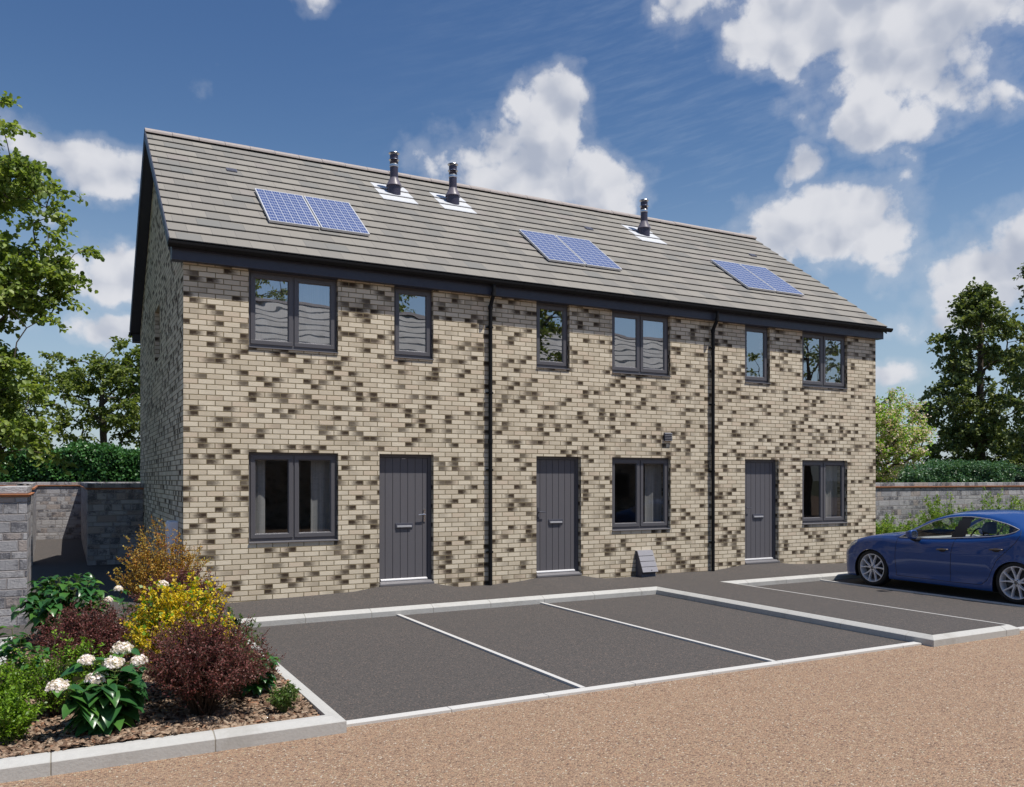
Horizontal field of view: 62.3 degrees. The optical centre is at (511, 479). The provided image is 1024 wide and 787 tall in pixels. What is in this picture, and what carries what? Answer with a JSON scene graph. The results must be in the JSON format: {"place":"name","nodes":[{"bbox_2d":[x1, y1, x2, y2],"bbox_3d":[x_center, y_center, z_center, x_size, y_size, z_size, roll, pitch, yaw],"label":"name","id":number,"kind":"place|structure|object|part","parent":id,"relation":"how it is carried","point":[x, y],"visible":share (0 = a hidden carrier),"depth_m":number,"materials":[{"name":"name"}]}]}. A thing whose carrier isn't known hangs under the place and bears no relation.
{"place":"outdoors","nodes":[
{"label":"outdoors","id":0,"kind":"place"},
{"bbox_2d":[31,538,147,611],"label":"path","id":1,"kind":"structure","parent":0,"point":[60,557],"depth_m":16.95,"materials":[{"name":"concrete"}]},
{"bbox_2d":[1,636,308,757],"bbox_3d":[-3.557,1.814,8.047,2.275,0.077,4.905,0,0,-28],"label":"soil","id":2,"kind":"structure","parent":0,"point":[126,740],"depth_m":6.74,"materials":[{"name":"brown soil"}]},
{"bbox_2d":[0,654,38,721],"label":"green shrub","id":3,"kind":"object","parent":2,"relation":"on","point":[6,676],"visible":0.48,"depth_m":6.26,"materials":[{"name":"green plant"}]},
{"bbox_2d":[0,678,47,745],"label":"green shrub","id":4,"kind":"object","parent":2,"relation":"on","point":[14,724],"visible":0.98,"depth_m":5.73,"materials":[{"name":"green plant"}]},
{"bbox_2d":[0,625,52,683],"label":"broadleaf plant","id":5,"kind":"object","parent":2,"relation":"on","point":[7,649],"visible":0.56,"depth_m":7.11,"materials":[{"name":"green plant"}]},
{"bbox_2d":[1,629,113,717],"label":"green shrub","id":6,"kind":"object","parent":2,"relation":"on","point":[49,697],"visible":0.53,"depth_m":6.45,"materials":[{"name":"green plant"}]},
{"bbox_2d":[10,572,114,638],"bbox_3d":[-4.927,1.420,9.330,1.023,0.747,1.045,0,0,-28],"label":"broadleaf plant","id":7,"kind":"object","parent":2,"relation":"on","point":[37,608],"visible":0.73,"depth_m":9.18,"materials":[{"name":"green plant"}]},
{"bbox_2d":[28,597,137,674],"bbox_3d":[-3.897,1.462,7.849,1.035,0.722,1.050,0,0,-28],"label":"purple shrub","id":8,"kind":"object","parent":2,"relation":"on","point":[106,631],"visible":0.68,"depth_m":7.68,"materials":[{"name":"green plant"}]},
{"bbox_2d":[45,640,156,736],"bbox_3d":[-2.903,1.506,6.010,0.723,0.626,0.590,0,0,-28],"label":"flowering plant","id":9,"kind":"object","parent":2,"relation":"on","point":[108,706],"visible":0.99,"depth_m":5.91,"materials":[{"name":"green plant"}]},
{"bbox_2d":[107,514,211,602],"bbox_3d":[-4.210,1.120,10.176,1.190,1.404,1.203,0,0,-28],"label":"orange shrub","id":10,"kind":"object","parent":2,"relation":"on","point":[157,568],"visible":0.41,"depth_m":10.06,"materials":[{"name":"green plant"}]},
{"bbox_2d":[0,627,319,757],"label":"bark mulch","id":11,"kind":"object","parent":2,"relation":"on","point":[223,716],"visible":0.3,"depth_m":6.27,"materials":[{"name":"brown wood"}]},
{"bbox_2d":[99,580,175,654],"bbox_3d":[-3.827,1.404,8.525,0.705,0.778,0.532,0,0,-45],"label":"flowering plant","id":12,"kind":"object","parent":11,"relation":"on","point":[118,588],"visible":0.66,"depth_m":8.45,"materials":[{"name":"green plant"}]},
{"bbox_2d":[265,680,300,712],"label":"shrub","id":13,"kind":"object","parent":11,"relation":"on","point":[284,697],"visible":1,"depth_m":6.56,"materials":[{"name":"green plant"}]},
{"bbox_2d":[119,571,237,694],"bbox_3d":[-2.773,1.295,7.140,0.950,1.055,0.970,0,0,-12],"label":"yellow shrub","id":14,"kind":"object","parent":2,"relation":"on","point":[167,602],"visible":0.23,"depth_m":7.03,"materials":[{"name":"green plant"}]},
{"bbox_2d":[125,563,233,617],"bbox_3d":[-3.726,1.381,9.452,1.158,0.891,1.186,0,0,-28],"label":"shrub","id":15,"kind":"object","parent":2,"relation":"on","point":[180,577],"visible":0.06,"depth_m":9.41,"materials":[{"name":"yellow plant"}]},
{"bbox_2d":[128,598,285,715],"bbox_3d":[-2.337,1.347,6.462,1.151,0.950,1.209,0,0,-28],"label":"purple shrub","id":16,"kind":"object","parent":2,"relation":"on","point":[196,672],"visible":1,"depth_m":6.31,"materials":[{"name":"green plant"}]},
{"bbox_2d":[216,604,263,653],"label":"green shrub","id":17,"kind":"object","parent":2,"relation":"on","point":[240,619],"visible":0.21,"depth_m":8.06,"materials":[{"name":"green plant"}]},
{"bbox_2d":[238,650,280,696],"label":"broadleaf plant","id":18,"kind":"object","parent":2,"relation":"on","point":[266,684],"visible":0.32,"depth_m":7.03,"materials":[{"name":"green plant"}]},
{"bbox_2d":[0,562,846,636],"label":"pavement","id":19,"kind":"structure","parent":0,"point":[392,596],"depth_m":13.24,"materials":[{"name":"concrete"}]},
{"bbox_2d":[0,631,1023,786],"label":"road","id":20,"kind":"structure","parent":0,"point":[951,715],"depth_m":6.15,"materials":[{"name":"brown gravel"}]},
{"bbox_2d":[347,642,920,726],"bbox_3d":[1.648,1.929,8.081,6.716,0.142,0.100,0,0,-28],"label":"edging","id":21,"kind":"object","parent":20,"relation":"on","point":[413,714],"visible":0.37,"depth_m":7.64,"materials":[{"name":"concrete"}]},
{"bbox_2d":[0,0,1023,469],"label":"sky","id":22,"kind":"structure","parent":0,"point":[875,147],"materials":[{"name":"blue"}]},
{"bbox_2d":[241,594,907,720],"bbox_3d":[0.505,1.897,10.231,6.820,0.040,4.880,0,0,-28],"label":"parking bay","id":23,"kind":"object","parent":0,"point":[350,669],"visible":0.91,"depth_m":9.51,"materials":[{"name":"grey asphalt"}]},
{"bbox_2d":[396,614,583,687],"bbox_3d":[-0.478,1.935,9.728,0.051,0.130,4.791,0,0,-28],"label":"road marking","id":24,"kind":"object","parent":23,"relation":"on","point":[545,673],"visible":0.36,"depth_m":9.06,"materials":[{"name":"paint"}]},
{"bbox_2d":[540,602,775,661],"bbox_3d":[1.569,1.932,10.805,0.051,0.137,4.791,0,0,-28],"label":"road marking","id":25,"kind":"object","parent":23,"relation":"on","point":[680,638],"visible":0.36,"depth_m":10.19,"materials":[{"name":"paint"}]},
{"bbox_2d":[658,581,1003,634],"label":"pavement","id":26,"kind":"structure","parent":0,"point":[917,621],"depth_m":11.57,"materials":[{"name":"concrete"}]},
{"bbox_2d":[756,577,1023,626],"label":"parking bay","id":27,"kind":"object","parent":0,"point":[996,613],"visible":0.46,"depth_m":13.45,"materials":[{"name":"grey asphalt"}]},
{"bbox_2d":[820,580,1023,606],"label":"road marking","id":28,"kind":"object","parent":27,"relation":"on","point":[926,593],"visible":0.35,"depth_m":13.73,"materials":[{"name":"paint"}]},
{"bbox_2d":[846,509,1023,603],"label":"parked car","id":29,"kind":"object","parent":27,"relation":"on","point":[959,556],"visible":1,"depth_m":13.60,"materials":[{"name":"blue metal"}]},
{"bbox_3d":[6.802,1.295,13.995,0.122,0.705,1.086,0,0,-28],"label":"front door","id":30,"kind":"part","parent":29,"relation":"part of","materials":[{"name":"blue paint"}]},
{"bbox_3d":[7.297,1.208,13.092,0.160,0.881,1.120,0,0,-28],"label":"rear door","id":31,"kind":"part","parent":29,"relation":"part of","materials":[{"name":"blue paint"}]},
{"label":"ground","id":32,"kind":"structure","parent":0,"visible":0},
{"bbox_2d":[0,486,34,637],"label":"stone wall","id":33,"kind":"structure","parent":32,"relation":"on","point":[15,539],"depth_m":10.36,"materials":[{"name":"stone"}]},
{"bbox_2d":[17,482,37,564],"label":"stone wall","id":34,"kind":"structure","parent":32,"relation":"on","point":[33,517],"depth_m":18.87,"materials":[{"name":"stone"}]},
{"bbox_2d":[0,363,79,455],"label":"broadleaf tree","id":35,"kind":"object","parent":32,"relation":"on","point":[37,413],"visible":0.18,"depth_m":29.39,"materials":[{"name":"green plant"}]},
{"bbox_2d":[0,91,104,475],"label":"broadleaf tree","id":36,"kind":"object","parent":32,"relation":"on","point":[24,272],"visible":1,"depth_m":14.56,"materials":[{"name":"green plant"}]},
{"bbox_2d":[0,438,139,481],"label":"hedge","id":37,"kind":"object","parent":32,"relation":"on","point":[106,462],"visible":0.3,"depth_m":27.05,"materials":[{"name":"green plant"}]},
{"bbox_2d":[0,482,139,539],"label":"stone wall","id":38,"kind":"structure","parent":32,"relation":"on","point":[58,510],"depth_m":25.04,"materials":[{"name":"stone"}]},
{"bbox_2d":[25,334,139,451],"bbox_3d":[-15.952,-1.819,32.956,5.317,7.647,4.434,0,0,-11],"label":"broadleaf tree","id":39,"kind":"object","parent":32,"relation":"on","point":[114,371],"visible":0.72,"depth_m":32.27,"materials":[{"name":"green plant"}]},
{"bbox_2d":[79,482,143,564],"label":"stone wall","id":40,"kind":"structure","parent":32,"relation":"on","point":[110,519],"depth_m":17.59,"materials":[{"name":"stone"}]},
{"bbox_2d":[0,632,346,782],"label":"kerb","id":41,"kind":"structure","parent":32,"relation":"on","point":[329,720],"depth_m":5.83,"materials":[{"name":"concrete"}]},
{"bbox_2d":[237,586,657,627],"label":"kerb","id":42,"kind":"structure","parent":32,"relation":"on","point":[385,611],"depth_m":12.18,"materials":[{"name":"concrete"}]},
{"bbox_2d":[50,580,909,775],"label":"kerb","id":43,"kind":"structure","parent":32,"relation":"on","point":[305,622],"depth_m":5.92,"materials":[{"name":"grey"}]},
{"bbox_2d":[129,128,892,619],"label":"brick terrace","id":44,"kind":"structure","parent":32,"relation":"on","point":[475,392],"depth_m":14.59,"materials":[{"name":"beige brick"}]},
{"bbox_2d":[165,520,177,566],"bbox_3d":[-4.997,1.048,12.439,0.139,0.865,0.430,0,0,-28],"label":"electric meter box","id":45,"kind":"object","parent":44,"relation":"attached to","point":[170,525],"visible":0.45,"depth_m":12.26,"materials":[{"name":"grey plastic"}]},
{"bbox_2d":[165,522,168,556],"bbox_3d":[-5.051,1.046,12.410,0.016,0.817,0.400,0,0,-28],"label":"door","id":46,"kind":"structure","parent":45,"relation":"in","point":[166,524],"depth_m":12.30,"materials":[{"name":"grey"}]},
{"bbox_2d":[255,460,264,533],"bbox_3d":[-3.759,0.250,12.474,0.241,1.300,0.037,0,0,-23],"label":"curtain","id":47,"kind":"object","parent":44,"relation":"hanging from","point":[259,496],"visible":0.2,"depth_m":12.48,"materials":[{"name":"grey fabric"}]},
{"bbox_2d":[255,279,329,344],"bbox_3d":[-3.317,-2.465,12.708,1.240,1.130,0.042,0,0,-28],"label":"curtain","id":48,"kind":"object","parent":44,"relation":"hanging from","point":[271,309],"visible":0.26,"depth_m":12.68,"materials":[{"name":"grey fabric"}]},
{"bbox_2d":[249,270,337,353],"bbox_3d":[-3.235,-2.460,12.544,1.310,1.127,0.158,0,0,-28],"label":"window","id":49,"kind":"structure","parent":44,"relation":"in","point":[293,343],"depth_m":12.55,"materials":[{"name":"grey plastic"}]},
{"bbox_2d":[249,452,338,543],"bbox_3d":[-3.234,0.271,12.545,1.313,1.317,0.158,0,0,-28],"label":"window","id":50,"kind":"structure","parent":44,"relation":"in","point":[293,535],"depth_m":12.55,"materials":[{"name":"grey plastic"}]},
{"bbox_2d":[311,461,329,531],"bbox_3d":[-2.909,0.250,12.923,0.322,1.300,0.041,0,0,-28],"label":"curtain","id":51,"kind":"object","parent":44,"relation":"hanging from","point":[320,496],"visible":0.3,"depth_m":12.91,"materials":[{"name":"grey fabric"}]},
{"bbox_2d":[379,454,433,586],"bbox_3d":[-1.682,0.638,13.370,0.902,2.052,0.200,0,0,-28],"label":"door","id":52,"kind":"structure","parent":44,"relation":"in","point":[404,480],"depth_m":13.40,"materials":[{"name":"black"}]},
{"bbox_2d":[394,286,433,359],"bbox_3d":[-1.572,-2.460,13.418,0.657,1.127,0.158,0,0,-28],"label":"window","id":53,"kind":"structure","parent":44,"relation":"in","point":[427,355],"depth_m":13.44,"materials":[{"name":"grey plastic"}]},
{"bbox_2d":[536,302,569,369],"bbox_3d":[0.681,-2.460,14.604,0.660,1.127,0.158,0,0,-28],"label":"window","id":54,"kind":"structure","parent":44,"relation":"in","point":[545,306],"depth_m":14.62,"materials":[{"name":"grey plastic"}]},
{"bbox_2d":[536,456,581,577],"bbox_3d":[0.782,0.645,14.666,0.895,2.066,0.200,0,0,-28],"label":"door","id":55,"kind":"structure","parent":44,"relation":"in","point":[556,477],"depth_m":14.71,"materials":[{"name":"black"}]},
{"bbox_2d":[612,457,670,530],"bbox_3d":[2.340,0.271,15.476,1.308,1.317,0.158,0,0,-28],"label":"window","id":56,"kind":"structure","parent":44,"relation":"in","point":[638,524],"depth_m":15.48,"materials":[{"name":"grey plastic"}]},
{"bbox_2d":[612,311,670,376],"bbox_3d":[2.338,-2.460,15.475,1.303,1.127,0.158,0,0,-28],"label":"window","id":57,"kind":"structure","parent":44,"relation":"in","point":[638,369],"depth_m":15.48,"materials":[{"name":"grey plastic"}]},
{"bbox_2d":[643,320,660,368],"bbox_3d":[2.609,-2.465,15.824,0.450,1.130,0.037,0,0,-28],"label":"window pane","id":58,"kind":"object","parent":57,"relation":"attached to","point":[651,344],"visible":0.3,"depth_m":15.83,"materials":[{"name":"clear glass"}]},
{"bbox_2d":[635,550,657,576],"bbox_3d":[2.440,1.547,15.329,0.340,0.506,0.237,0,0,-28],"label":"gas meter box","id":59,"kind":"object","parent":44,"relation":"attached to","point":[646,565],"visible":0.94,"depth_m":15.29,"materials":[{"name":"grey plastic"}]},
{"bbox_2d":[645,464,661,521],"bbox_3d":[2.640,0.250,15.841,0.380,1.300,0.033,0,0,-28],"label":"curtain","id":60,"kind":"object","parent":44,"relation":"hanging from","point":[653,495],"visible":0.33,"depth_m":15.83,"materials":[{"name":"grey fabric"}]},
{"bbox_2d":[745,326,770,383],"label":"window","id":61,"kind":"structure","parent":44,"relation":"in","point":[751,379],"depth_m":16.85,"materials":[{"name":"grey plastic"}]},
{"bbox_2d":[745,459,779,564],"bbox_3d":[4.927,0.642,16.846,0.894,2.060,0.200,0,0,-28],"label":"door","id":62,"kind":"structure","parent":44,"relation":"in","point":[759,474],"depth_m":16.90,"materials":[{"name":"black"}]},
{"bbox_2d":[802,332,845,388],"bbox_3d":[6.484,-2.460,17.656,1.312,1.127,0.158,0,0,-28],"label":"window","id":63,"kind":"structure","parent":44,"relation":"in","point":[822,338],"depth_m":17.67,"materials":[{"name":"grey plastic"}]},
{"bbox_2d":[802,460,847,524],"bbox_3d":[6.484,0.271,17.656,1.312,1.317,0.158,0,0,-28],"label":"window","id":64,"kind":"structure","parent":44,"relation":"in","point":[821,464],"depth_m":17.67,"materials":[{"name":"grey plastic"}]},
{"bbox_2d":[817,339,836,382],"bbox_3d":[6.693,-2.465,17.973,0.580,1.130,0.042,0,0,-28],"label":"curtain","id":65,"kind":"object","parent":44,"relation":"hanging from","point":[831,360],"visible":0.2,"depth_m":18.00,"materials":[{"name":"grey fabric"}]},
{"bbox_2d":[826,466,836,516],"bbox_3d":[6.715,0.250,17.984,0.530,1.300,0.039,0,0,-28],"label":"curtain","id":66,"kind":"object","parent":44,"relation":"hanging from","point":[831,491],"visible":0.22,"depth_m":18.01,"materials":[{"name":"grey fabric"}]},
{"bbox_2d":[720,572,859,585],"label":"kerb","id":67,"kind":"structure","parent":32,"relation":"on","point":[795,579],"depth_m":15.42,"materials":[{"name":"concrete"}]},
{"bbox_2d":[657,582,1019,646],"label":"kerb","id":68,"kind":"structure","parent":32,"relation":"on","point":[957,637],"depth_m":10.51,"materials":[{"name":"concrete"}]},
{"label":"ground","id":69,"kind":"structure","parent":0,"visible":0},
{"bbox_2d":[876,522,891,534],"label":"shrub","id":70,"kind":"object","parent":69,"relation":"on","point":[879,531],"visible":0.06,"depth_m":18.85,"materials":[{"name":"green plant"}]},
{"bbox_2d":[876,512,905,533],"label":"shrub","id":71,"kind":"object","parent":69,"relation":"on","point":[888,527],"visible":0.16,"depth_m":19.45,"materials":[{"name":"green plant"}]},
{"bbox_2d":[876,386,938,482],"bbox_3d":[10.340,-0.315,24.071,3.213,4.636,3.476,0,0,27],"label":"blossom tree","id":72,"kind":"object","parent":69,"relation":"on","point":[895,441],"visible":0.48,"depth_m":23.37,"materials":[{"name":"green plant"}]},
{"bbox_2d":[898,512,936,531],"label":"shrub","id":73,"kind":"object","parent":69,"relation":"on","point":[907,527],"visible":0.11,"depth_m":19.76,"materials":[{"name":"green plant"}]},
{"bbox_2d":[916,492,969,529],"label":"shrub","id":74,"kind":"object","parent":69,"relation":"on","point":[933,513],"visible":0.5,"depth_m":20.41,"materials":[{"name":"green plant"}]},
{"bbox_2d":[878,458,1017,487],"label":"hedge","id":75,"kind":"object","parent":69,"relation":"on","point":[947,471],"visible":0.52,"depth_m":27.14,"materials":[{"name":"green plant"}]},
{"bbox_2d":[876,482,1023,530],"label":"stone wall","id":76,"kind":"structure","parent":69,"relation":"on","point":[900,500],"depth_m":21.41,"materials":[{"name":"stone"}]},
{"bbox_2d":[943,517,979,534],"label":"shrub","id":77,"kind":"object","parent":69,"relation":"on","point":[976,532],"visible":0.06,"depth_m":19.55,"materials":[{"name":"green plant"}]},
{"bbox_2d":[905,277,1023,474],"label":"tall tree","id":78,"kind":"object","parent":69,"relation":"on","point":[975,309],"visible":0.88,"depth_m":35.39,"materials":[{"name":"green plant"}]},
{"bbox_2d":[952,502,988,534],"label":"shrub","id":79,"kind":"object","parent":69,"relation":"on","point":[977,525],"visible":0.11,"depth_m":20.82,"materials":[{"name":"green plant"}]},
{"bbox_2d":[981,521,1008,534],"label":"shrub","id":80,"kind":"object","parent":69,"relation":"on","point":[1004,529],"visible":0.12,"depth_m":20.09,"materials":[{"name":"green plant"}]},
{"bbox_2d":[975,486,1022,530],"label":"shrub","id":81,"kind":"object","parent":69,"relation":"on","point":[984,501],"visible":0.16,"depth_m":21.62,"materials":[{"name":"green plant"}]},
{"bbox_2d":[993,263,1023,461],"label":"tall tree","id":82,"kind":"object","parent":69,"relation":"on","point":[1020,437],"visible":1,"depth_m":31.92,"materials":[{"name":"green plant"}]},
{"bbox_2d":[1008,463,1023,481],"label":"hedge","id":83,"kind":"object","parent":69,"relation":"on","point":[1019,476],"visible":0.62,"depth_m":30.03,"materials":[{"name":"green plant"}]},
{"bbox_2d":[1015,495,1023,509],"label":"shrub","id":84,"kind":"object","parent":69,"relation":"on","point":[1020,505],"visible":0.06,"depth_m":22.05,"materials":[{"name":"green plant"}]}
]}

